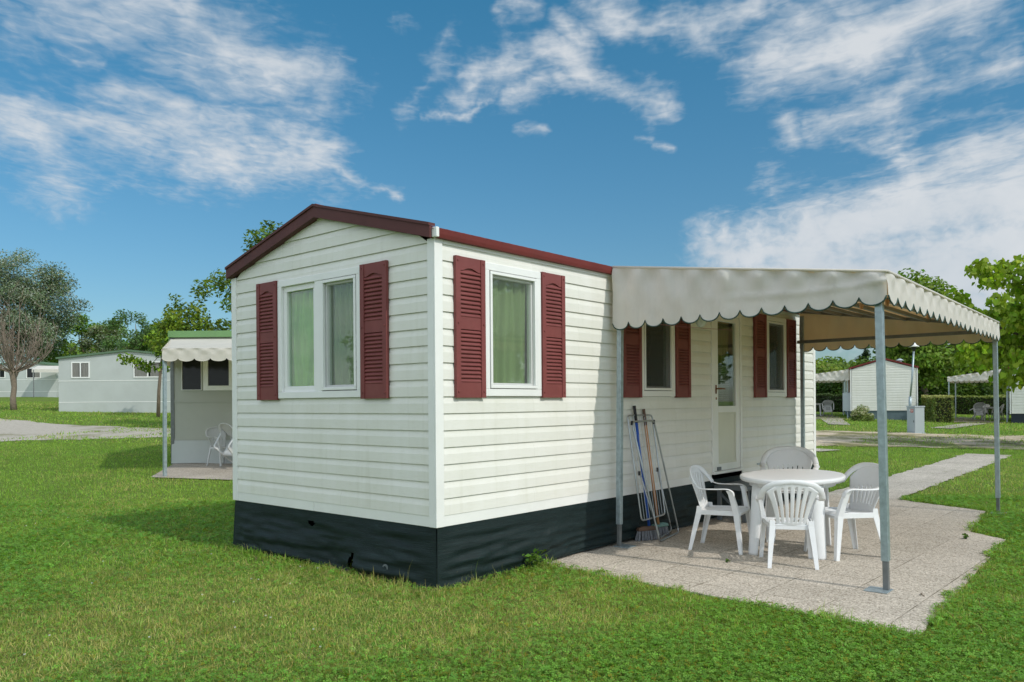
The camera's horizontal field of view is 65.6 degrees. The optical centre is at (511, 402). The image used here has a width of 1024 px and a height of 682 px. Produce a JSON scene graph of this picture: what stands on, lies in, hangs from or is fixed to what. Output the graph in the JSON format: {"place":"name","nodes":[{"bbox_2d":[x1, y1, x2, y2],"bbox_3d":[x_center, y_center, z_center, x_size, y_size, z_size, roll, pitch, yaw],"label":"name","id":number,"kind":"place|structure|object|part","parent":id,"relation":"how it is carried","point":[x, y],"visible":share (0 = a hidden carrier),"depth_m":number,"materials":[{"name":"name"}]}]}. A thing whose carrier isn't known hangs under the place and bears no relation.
{"place":"outdoors","nodes":[
{"label":"outdoors","id":0,"kind":"place"},
{"bbox_2d":[0,419,170,441],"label":"gravel road","id":1,"kind":"structure","parent":0,"point":[15,429],"depth_m":28.44,"materials":[{"name":"grey gravel"}]},
{"bbox_2d":[151,463,232,479],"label":"patio","id":2,"kind":"structure","parent":0,"point":[200,470],"depth_m":16.64,"materials":[{"name":"grey concrete"}]},
{"bbox_2d":[161,339,231,475],"bbox_3d":[-5.277,-0.004,16.994,5.128,2.930,2.469,0,0,0],"label":"awning","id":3,"kind":"object","parent":2,"relation":"on","point":[186,350],"visible":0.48,"depth_m":15.80,"materials":[{"name":"beige fabric"}]},
{"bbox_2d":[205,427,230,466],"bbox_3d":[-6.508,0.979,17.859,0.581,0.867,0.652,0,0,35],"label":"garden chair","id":4,"kind":"object","parent":2,"relation":"on","point":[211,433],"visible":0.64,"depth_m":17.91,"materials":[{"name":"grey plastic"}]},
{"bbox_2d":[213,423,232,462],"bbox_3d":[-6.009,0.902,17.087,0.652,0.581,0.867,0,-32,40],"label":"garden chair","id":5,"kind":"object","parent":2,"relation":"on","point":[228,450],"visible":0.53,"depth_m":17.09,"materials":[{"name":"grey plastic"}]},
{"bbox_2d":[0,397,1023,681],"bbox_3d":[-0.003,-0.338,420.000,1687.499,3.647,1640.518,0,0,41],"label":"ground","id":6,"kind":"structure","parent":0,"point":[218,493],"depth_m":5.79,"materials":[{"name":"green plant"}]},
{"bbox_2d":[0,280,57,409],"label":"bare tree","id":7,"kind":"object","parent":6,"relation":"on","point":[12,370],"visible":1,"depth_m":42.20,"materials":[{"name":"brown plant"}]},
{"bbox_2d":[0,360,58,396],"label":"panel cabin","id":8,"kind":"object","parent":6,"relation":"on","point":[46,384],"visible":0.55,"depth_m":59.98,"materials":[{"name":"white plastic"}]},
{"bbox_2d":[0,370,4,377],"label":"window","id":9,"kind":"structure","parent":8,"relation":"in","point":[2,373],"depth_m":60.01,"materials":[{"name":"white plastic"}]},
{"bbox_2d":[26,368,40,377],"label":"window","id":10,"kind":"structure","parent":8,"relation":"in","point":[29,374],"depth_m":59.98,"materials":[{"name":"white plastic"}]},
{"bbox_2d":[32,366,58,397],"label":"awning","id":11,"kind":"object","parent":6,"relation":"on","point":[46,369],"visible":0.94,"depth_m":58.54,"materials":[{"name":"fabric"}]},
{"bbox_2d":[0,247,92,361],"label":"silver tree","id":12,"kind":"object","parent":6,"relation":"on","point":[38,292],"visible":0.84,"depth_m":69.35,"materials":[{"name":"green plant"}]},
{"bbox_2d":[35,312,128,362],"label":"leafy tree","id":13,"kind":"object","parent":6,"relation":"on","point":[79,330],"visible":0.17,"depth_m":77.22,"materials":[{"name":"green plant"}]},
{"bbox_2d":[67,324,124,353],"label":"silver tree","id":14,"kind":"object","parent":6,"relation":"on","point":[84,343],"visible":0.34,"depth_m":71.10,"materials":[{"name":"green plant"}]},
{"bbox_2d":[55,349,170,412],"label":"panel cabin","id":15,"kind":"object","parent":6,"relation":"on","point":[101,382],"visible":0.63,"depth_m":41.01,"materials":[{"name":"white plastic"}]},
{"bbox_2d":[71,362,89,377],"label":"window","id":16,"kind":"structure","parent":15,"relation":"in","point":[78,369],"depth_m":41.00,"materials":[{"name":"white plastic"}]},
{"bbox_2d":[133,361,159,377],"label":"window","id":17,"kind":"structure","parent":15,"relation":"in","point":[137,373],"depth_m":41.00,"materials":[{"name":"white plastic"}]},
{"bbox_2d":[99,309,160,351],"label":"acacia tree","id":18,"kind":"object","parent":6,"relation":"on","point":[136,341],"visible":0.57,"depth_m":61.36,"materials":[{"name":"green plant"}]},
{"bbox_2d":[122,337,146,350],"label":"leafy tree","id":19,"kind":"object","parent":6,"relation":"on","point":[128,342],"visible":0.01,"depth_m":65.20,"materials":[{"name":"green plant"}]},
{"bbox_2d":[116,316,180,416],"bbox_3d":[-16.832,-1.671,37.444,3.052,5.020,2.198,0,0,24],"label":"young tree","id":20,"kind":"object","parent":6,"relation":"on","point":[133,360],"visible":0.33,"depth_m":37.13,"materials":[{"name":"green plant"}]},
{"bbox_2d":[147,279,231,352],"bbox_3d":[-12.223,-1.889,31.045,2.867,5.978,3.208,0,0,15],"label":"yellow tree","id":21,"kind":"object","parent":6,"relation":"on","point":[173,314],"visible":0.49,"depth_m":30.52,"materials":[{"name":"green plant"}]},
{"bbox_2d":[168,330,232,463],"bbox_3d":[-4.603,-0.130,19.799,6.612,3.080,3.120,0,0,0],"label":"neighbour cabin","id":22,"kind":"object","parent":6,"relation":"on","point":[201,397],"visible":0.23,"depth_m":18.30,"materials":[{"name":"metal"}]},
{"bbox_2d":[181,359,201,389],"bbox_3d":[-7.382,-0.728,18.292,0.460,0.890,0.029,0,0,0],"label":"window","id":23,"kind":"structure","parent":22,"relation":"in","point":[191,371],"depth_m":18.31,"materials":[{"name":"white plastic"}]},
{"bbox_2d":[203,358,231,390],"bbox_3d":[-6.763,-0.778,18.292,0.700,1.000,0.029,0,0,0],"label":"window","id":24,"kind":"structure","parent":22,"relation":"in","point":[217,375],"depth_m":18.31,"materials":[{"name":"white plastic"}]},
{"bbox_2d":[205,220,282,328],"bbox_3d":[-8.090,-2.649,28.978,4.847,7.693,4.528,0,0,7],"label":"maple tree","id":25,"kind":"object","parent":6,"relation":"on","point":[218,283],"visible":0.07,"depth_m":27.54,"materials":[{"name":"green plant"}]},
{"bbox_2d":[0,493,1023,681],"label":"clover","id":26,"kind":"object","parent":6,"relation":"on","point":[798,652],"visible":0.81,"depth_m":4.93,"materials":[{"name":"green plant"}]},
{"bbox_2d":[0,489,1023,568],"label":"grass","id":27,"kind":"structure","parent":6,"relation":"on","point":[96,507],"depth_m":9.03,"materials":[{"name":"green plant"}]},
{"bbox_2d":[0,400,1023,443],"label":"grass","id":28,"kind":"structure","parent":6,"relation":"on","point":[28,411],"depth_m":34.57,"materials":[{"name":"green plant"}]},
{"bbox_2d":[225,204,815,589],"bbox_3d":[0.959,-0.168,10.382,3.171,3.322,8.455,0,0,41],"label":"mobile home","id":29,"kind":"object","parent":6,"relation":"on","point":[430,403],"visible":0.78,"depth_m":7.27,"materials":[{"name":"white plastic"}]},
{"bbox_2d":[277,266,359,398],"bbox_3d":[-1.740,-0.607,7.294,1.265,1.131,0.139,0,0,41],"label":"window","id":30,"kind":"structure","parent":29,"relation":"in","point":[319,314],"depth_m":7.24,"materials":[{"name":"white plastic"}]},
{"bbox_2d":[485,262,541,395],"bbox_3d":[-0.027,-0.620,7.003,0.136,1.131,0.760,0,0,41],"label":"window","id":31,"kind":"structure","parent":29,"relation":"in","point":[504,285],"depth_m":7.07,"materials":[{"name":"white plastic"}]},
{"bbox_2d":[642,321,674,395],"bbox_3d":[1.589,-0.633,8.878,0.130,1.131,0.740,0,0,41],"label":"window","id":32,"kind":"structure","parent":29,"relation":"in","point":[658,343],"depth_m":8.86,"materials":[{"name":"white plastic"}]},
{"bbox_2d":[714,316,739,470],"bbox_3d":[2.724,-0.121,10.186,0.202,1.954,0.744,0,0,41],"label":"door","id":33,"kind":"structure","parent":29,"relation":"in","point":[727,418],"depth_m":10.28,"materials":[{"name":"white plastic"}]},
{"bbox_2d":[767,316,786,396],"bbox_3d":[3.736,-0.649,11.377,0.130,1.131,0.730,0,0,41],"label":"window","id":34,"kind":"structure","parent":29,"relation":"in","point":[776,327],"depth_m":11.37,"materials":[{"name":"white plastic"}]},
{"bbox_2d":[522,548,551,569],"bbox_3d":[0.202,1.392,7.058,0.269,0.216,0.314,0,0,15],"label":"weed plant","id":35,"kind":"object","parent":6,"relation":"on","point":[533,558],"visible":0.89,"depth_m":7.01,"materials":[{"name":"green plant"}]},
{"bbox_2d":[815,358,843,383],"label":"tree","id":36,"kind":"object","parent":6,"relation":"on","point":[821,367],"visible":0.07,"depth_m":63.37,"materials":[{"name":"green plant"}]},
{"bbox_2d":[816,382,842,395],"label":"wood shrub","id":37,"kind":"object","parent":6,"relation":"on","point":[821,388],"visible":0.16,"depth_m":59.11,"materials":[{"name":"green plant"}]},
{"bbox_2d":[816,393,844,412],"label":"hedge","id":38,"kind":"object","parent":6,"relation":"on","point":[837,399],"visible":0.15,"depth_m":54.25,"materials":[{"name":"green plant"}]},
{"bbox_2d":[816,356,859,369],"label":"tree","id":39,"kind":"object","parent":6,"relation":"on","point":[833,361],"visible":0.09,"depth_m":71.41,"materials":[{"name":"green plant"}]},
{"bbox_2d":[845,356,875,371],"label":"tree","id":40,"kind":"object","parent":6,"relation":"on","point":[863,361],"depth_m":64.15,"materials":[{"name":"green plant"}]},
{"bbox_2d":[850,404,874,421],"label":"flowering bush","id":41,"kind":"object","parent":6,"relation":"on","point":[861,414],"visible":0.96,"depth_m":40.60,"materials":[{"name":"green plant"}]},
{"bbox_2d":[861,348,870,361],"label":"cypress tree","id":42,"kind":"object","parent":6,"relation":"on","point":[865,353],"visible":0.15,"depth_m":94.77,"materials":[{"name":"green plant"}]},
{"bbox_2d":[842,358,918,419],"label":"mobile home","id":43,"kind":"object","parent":6,"relation":"on","point":[862,388],"visible":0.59,"depth_m":42.73,"materials":[{"name":"white plastic"}]},
{"bbox_2d":[909,343,918,405],"bbox_3d":[16.812,-0.679,33.200,0.430,3.682,0.430,0,0,41],"label":"street lamp","id":44,"kind":"object","parent":6,"relation":"on","point":[913,347],"visible":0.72,"depth_m":33.17,"materials":[{"name":"metal"}]},
{"bbox_2d":[906,406,924,432],"bbox_3d":[15.480,0.683,30.445,0.460,1.095,0.530,0,0,-10],"label":"electric cabinet","id":45,"kind":"object","parent":6,"relation":"on","point":[915,419],"visible":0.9,"depth_m":30.23,"materials":[{"name":"grey metal"}]},
{"bbox_3d":[15.272,0.662,30.410,0.019,0.900,0.420,0,0,-10],"label":"door","id":46,"kind":"part","parent":45,"relation":"part of","materials":[{"name":"grey metal"}]},
{"bbox_2d":[867,268,974,394],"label":"maple tree","id":47,"kind":"object","parent":6,"relation":"on","point":[933,363],"visible":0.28,"depth_m":54.24,"materials":[{"name":"green plant"}]},
{"bbox_2d":[918,384,944,405],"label":"wood shrub","id":48,"kind":"object","parent":6,"relation":"on","point":[931,392],"visible":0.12,"depth_m":56.36,"materials":[{"name":"green plant"}]},
{"bbox_2d":[921,394,954,422],"bbox_3d":[22.194,0.319,41.479,1.059,1.500,3.686,0,0,17],"label":"hedge","id":49,"kind":"object","parent":6,"relation":"on","point":[939,408],"visible":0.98,"depth_m":39.92,"materials":[{"name":"green plant"}]},
{"bbox_2d":[933,380,960,394],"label":"wood shrub","id":50,"kind":"object","parent":6,"relation":"on","point":[944,387],"visible":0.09,"depth_m":56.99,"materials":[{"name":"green plant"}]},
{"bbox_2d":[946,382,979,395],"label":"wood shrub","id":51,"kind":"object","parent":6,"relation":"on","point":[967,389],"visible":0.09,"depth_m":58.97,"materials":[{"name":"green plant"}]},
{"bbox_2d":[954,382,992,395],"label":"wood shrub","id":52,"kind":"object","parent":6,"relation":"on","point":[986,389],"visible":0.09,"depth_m":58.92,"materials":[{"name":"green plant"}]},
{"bbox_2d":[944,343,1008,386],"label":"tree","id":53,"kind":"object","parent":6,"relation":"on","point":[975,371],"visible":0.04,"depth_m":60.10,"materials":[{"name":"green plant"}]},
{"bbox_2d":[951,394,1011,414],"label":"hedge","id":54,"kind":"object","parent":6,"relation":"on","point":[965,404],"visible":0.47,"depth_m":53.43,"materials":[{"name":"green plant"}]},
{"bbox_2d":[941,254,1023,393],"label":"broad leaved tree","id":55,"kind":"object","parent":6,"relation":"on","point":[978,356],"visible":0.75,"depth_m":22.92,"materials":[{"name":"green plant"}]},
{"bbox_2d":[974,382,1009,397],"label":"wood shrub","id":56,"kind":"object","parent":6,"relation":"on","point":[1001,392],"visible":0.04,"depth_m":59.51,"materials":[{"name":"green plant"}]},
{"bbox_2d":[991,404,1004,419],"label":"garden chair","id":57,"kind":"object","parent":6,"relation":"on","point":[1001,412],"visible":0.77,"depth_m":43.63,"materials":[{"name":"grey plastic"}]},
{"bbox_2d":[1008,367,1023,422],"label":"mobile home","id":58,"kind":"object","parent":6,"relation":"on","point":[1017,404],"visible":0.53,"depth_m":39.56,"materials":[{"name":"white plastic"}]},
{"bbox_2d":[0,438,1023,499],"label":"grass","id":59,"kind":"structure","parent":0,"point":[824,457],"depth_m":17.24,"materials":[{"name":"green plant"}]},
{"bbox_2d":[0,0,1023,362],"label":"sky","id":60,"kind":"structure","parent":0,"point":[141,141],"materials":[{"name":"blue"}]},
{"bbox_2d":[548,495,1003,635],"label":"patio","id":61,"kind":"structure","parent":0,"point":[933,552],"depth_m":7.15,"materials":[{"name":"beige concrete"}]},
{"bbox_2d":[633,406,658,541],"bbox_3d":[1.418,0.744,8.427,0.296,1.424,0.145,0,0,-26],"label":"broom","id":62,"kind":"object","parent":61,"relation":"on","point":[644,531],"visible":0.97,"depth_m":8.42,"materials":[{"name":"black plastic"}]},
{"bbox_2d":[627,414,678,541],"bbox_3d":[1.583,0.790,8.540,0.292,1.331,0.851,0,0,41],"label":"clothes airer","id":63,"kind":"object","parent":61,"relation":"on","point":[653,517],"visible":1,"depth_m":8.44,"materials":[{"name":"metal"}]},
{"bbox_2d":[642,409,669,535],"bbox_3d":[1.576,0.761,8.621,0.332,1.387,0.114,0,0,-31],"label":"broom","id":64,"kind":"object","parent":61,"relation":"on","point":[662,527],"visible":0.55,"depth_m":8.58,"materials":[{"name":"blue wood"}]},
{"bbox_2d":[688,465,750,554],"bbox_3d":[2.074,1.042,7.918,0.552,0.824,0.619,0,0,30],"label":"garden chair","id":65,"kind":"object","parent":61,"relation":"on","point":[706,508],"visible":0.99,"depth_m":7.92,"materials":[{"name":"white plastic"}]},
{"bbox_2d":[714,480,765,522],"bbox_3d":[2.941,1.229,9.982,0.420,0.436,0.900,0,0,41],"label":"door step","id":66,"kind":"object","parent":61,"relation":"on","point":[720,495],"depth_m":9.75,"materials":[{"name":"grey plastic"}]},
{"bbox_2d":[759,446,819,513],"bbox_3d":[3.303,0.989,9.456,0.684,0.910,0.610,0,0,20],"label":"garden chair","id":67,"kind":"object","parent":61,"relation":"on","point":[790,456],"visible":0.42,"depth_m":9.70,"materials":[{"name":"white plastic"}]},
{"bbox_2d":[755,480,825,569],"bbox_3d":[2.498,1.061,7.155,0.593,0.780,0.528,0,0,12],"label":"garden chair","id":68,"kind":"object","parent":61,"relation":"on","point":[806,522],"visible":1,"depth_m":6.97,"materials":[{"name":"white plastic"}]},
{"bbox_2d":[740,469,845,559],"bbox_3d":[2.787,1.080,7.886,0.970,0.737,1.400,0,0,31],"label":"garden table","id":69,"kind":"object","parent":61,"relation":"on","point":[758,480],"visible":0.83,"depth_m":7.57,"materials":[{"name":"white plastic"}]},
{"bbox_2d":[612,266,1006,593],"bbox_3d":[3.583,0.031,8.965,2.775,2.883,5.505,0,0,41],"label":"awning","id":70,"kind":"object","parent":61,"relation":"on","point":[878,310],"visible":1,"depth_m":7.49,"materials":[{"name":"fabric"}]},
{"bbox_2d":[804,462,879,560],"bbox_3d":[3.180,1.012,7.551,0.581,0.867,0.652,0,0,-12],"label":"garden chair","id":71,"kind":"object","parent":61,"relation":"on","point":[866,474],"visible":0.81,"depth_m":7.55,"materials":[{"name":"white plastic"}]},
{"bbox_2d":[816,448,835,450],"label":"path","id":72,"kind":"structure","parent":0,"point":[818,449],"depth_m":21.75,"materials":[{"name":"grey concrete"}]},
{"bbox_2d":[816,414,844,418],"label":"patio","id":73,"kind":"structure","parent":0,"point":[819,416],"depth_m":44.27,"materials":[{"name":"grey concrete"}]},
{"bbox_2d":[822,400,833,414],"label":"garden chair","id":74,"kind":"object","parent":73,"relation":"on","point":[827,407],"visible":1,"depth_m":45.64,"materials":[{"name":"grey plastic"}]},
{"bbox_2d":[816,369,849,417],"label":"awning","id":75,"kind":"object","parent":73,"relation":"on","point":[841,376],"visible":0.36,"depth_m":43.93,"materials":[{"name":"fabric"}]},
{"bbox_2d":[821,382,842,395],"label":"wood shrub","id":76,"kind":"object","parent":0,"point":[840,390],"visible":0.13,"depth_m":59.01,"materials":[{"name":"green plant"}]},
{"bbox_2d":[822,419,849,424],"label":"path","id":77,"kind":"structure","parent":0,"point":[841,421],"depth_m":39.18,"materials":[{"name":"grey concrete"}]},
{"bbox_2d":[816,430,1023,449],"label":"dirt track","id":78,"kind":"structure","parent":0,"point":[831,438],"depth_m":26.09,"materials":[{"name":"grey gravel"}]},
{"bbox_2d":[829,453,1010,498],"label":"path","id":79,"kind":"structure","parent":0,"point":[914,480],"depth_m":15.57,"materials":[{"name":"grey concrete"}]},
{"bbox_2d":[931,423,986,427],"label":"path","id":80,"kind":"structure","parent":0,"point":[959,425],"depth_m":36.41,"materials":[{"name":"grey concrete"}]},
{"bbox_2d":[951,417,1003,422],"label":"patio","id":81,"kind":"structure","parent":0,"point":[968,419],"depth_m":42.44,"materials":[{"name":"grey concrete"}]},
{"bbox_2d":[947,369,1008,422],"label":"awning","id":82,"kind":"object","parent":81,"relation":"on","point":[975,377],"visible":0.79,"depth_m":41.28,"materials":[{"name":"fabric"}]},
{"bbox_2d":[969,402,986,418],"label":"garden chair","id":83,"kind":"object","parent":81,"relation":"on","point":[977,407],"visible":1,"depth_m":42.54,"materials":[{"name":"grey plastic"}]},
{"bbox_2d":[974,404,989,419],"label":"garden chair","id":84,"kind":"object","parent":81,"relation":"on","point":[987,405],"visible":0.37,"depth_m":43.40,"materials":[{"name":"grey plastic"}]},
{"bbox_2d":[981,407,1000,419],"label":"garden table","id":85,"kind":"object","parent":81,"relation":"on","point":[989,408],"visible":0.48,"depth_m":42.86,"materials":[{"name":"grey plastic"}]}
]}

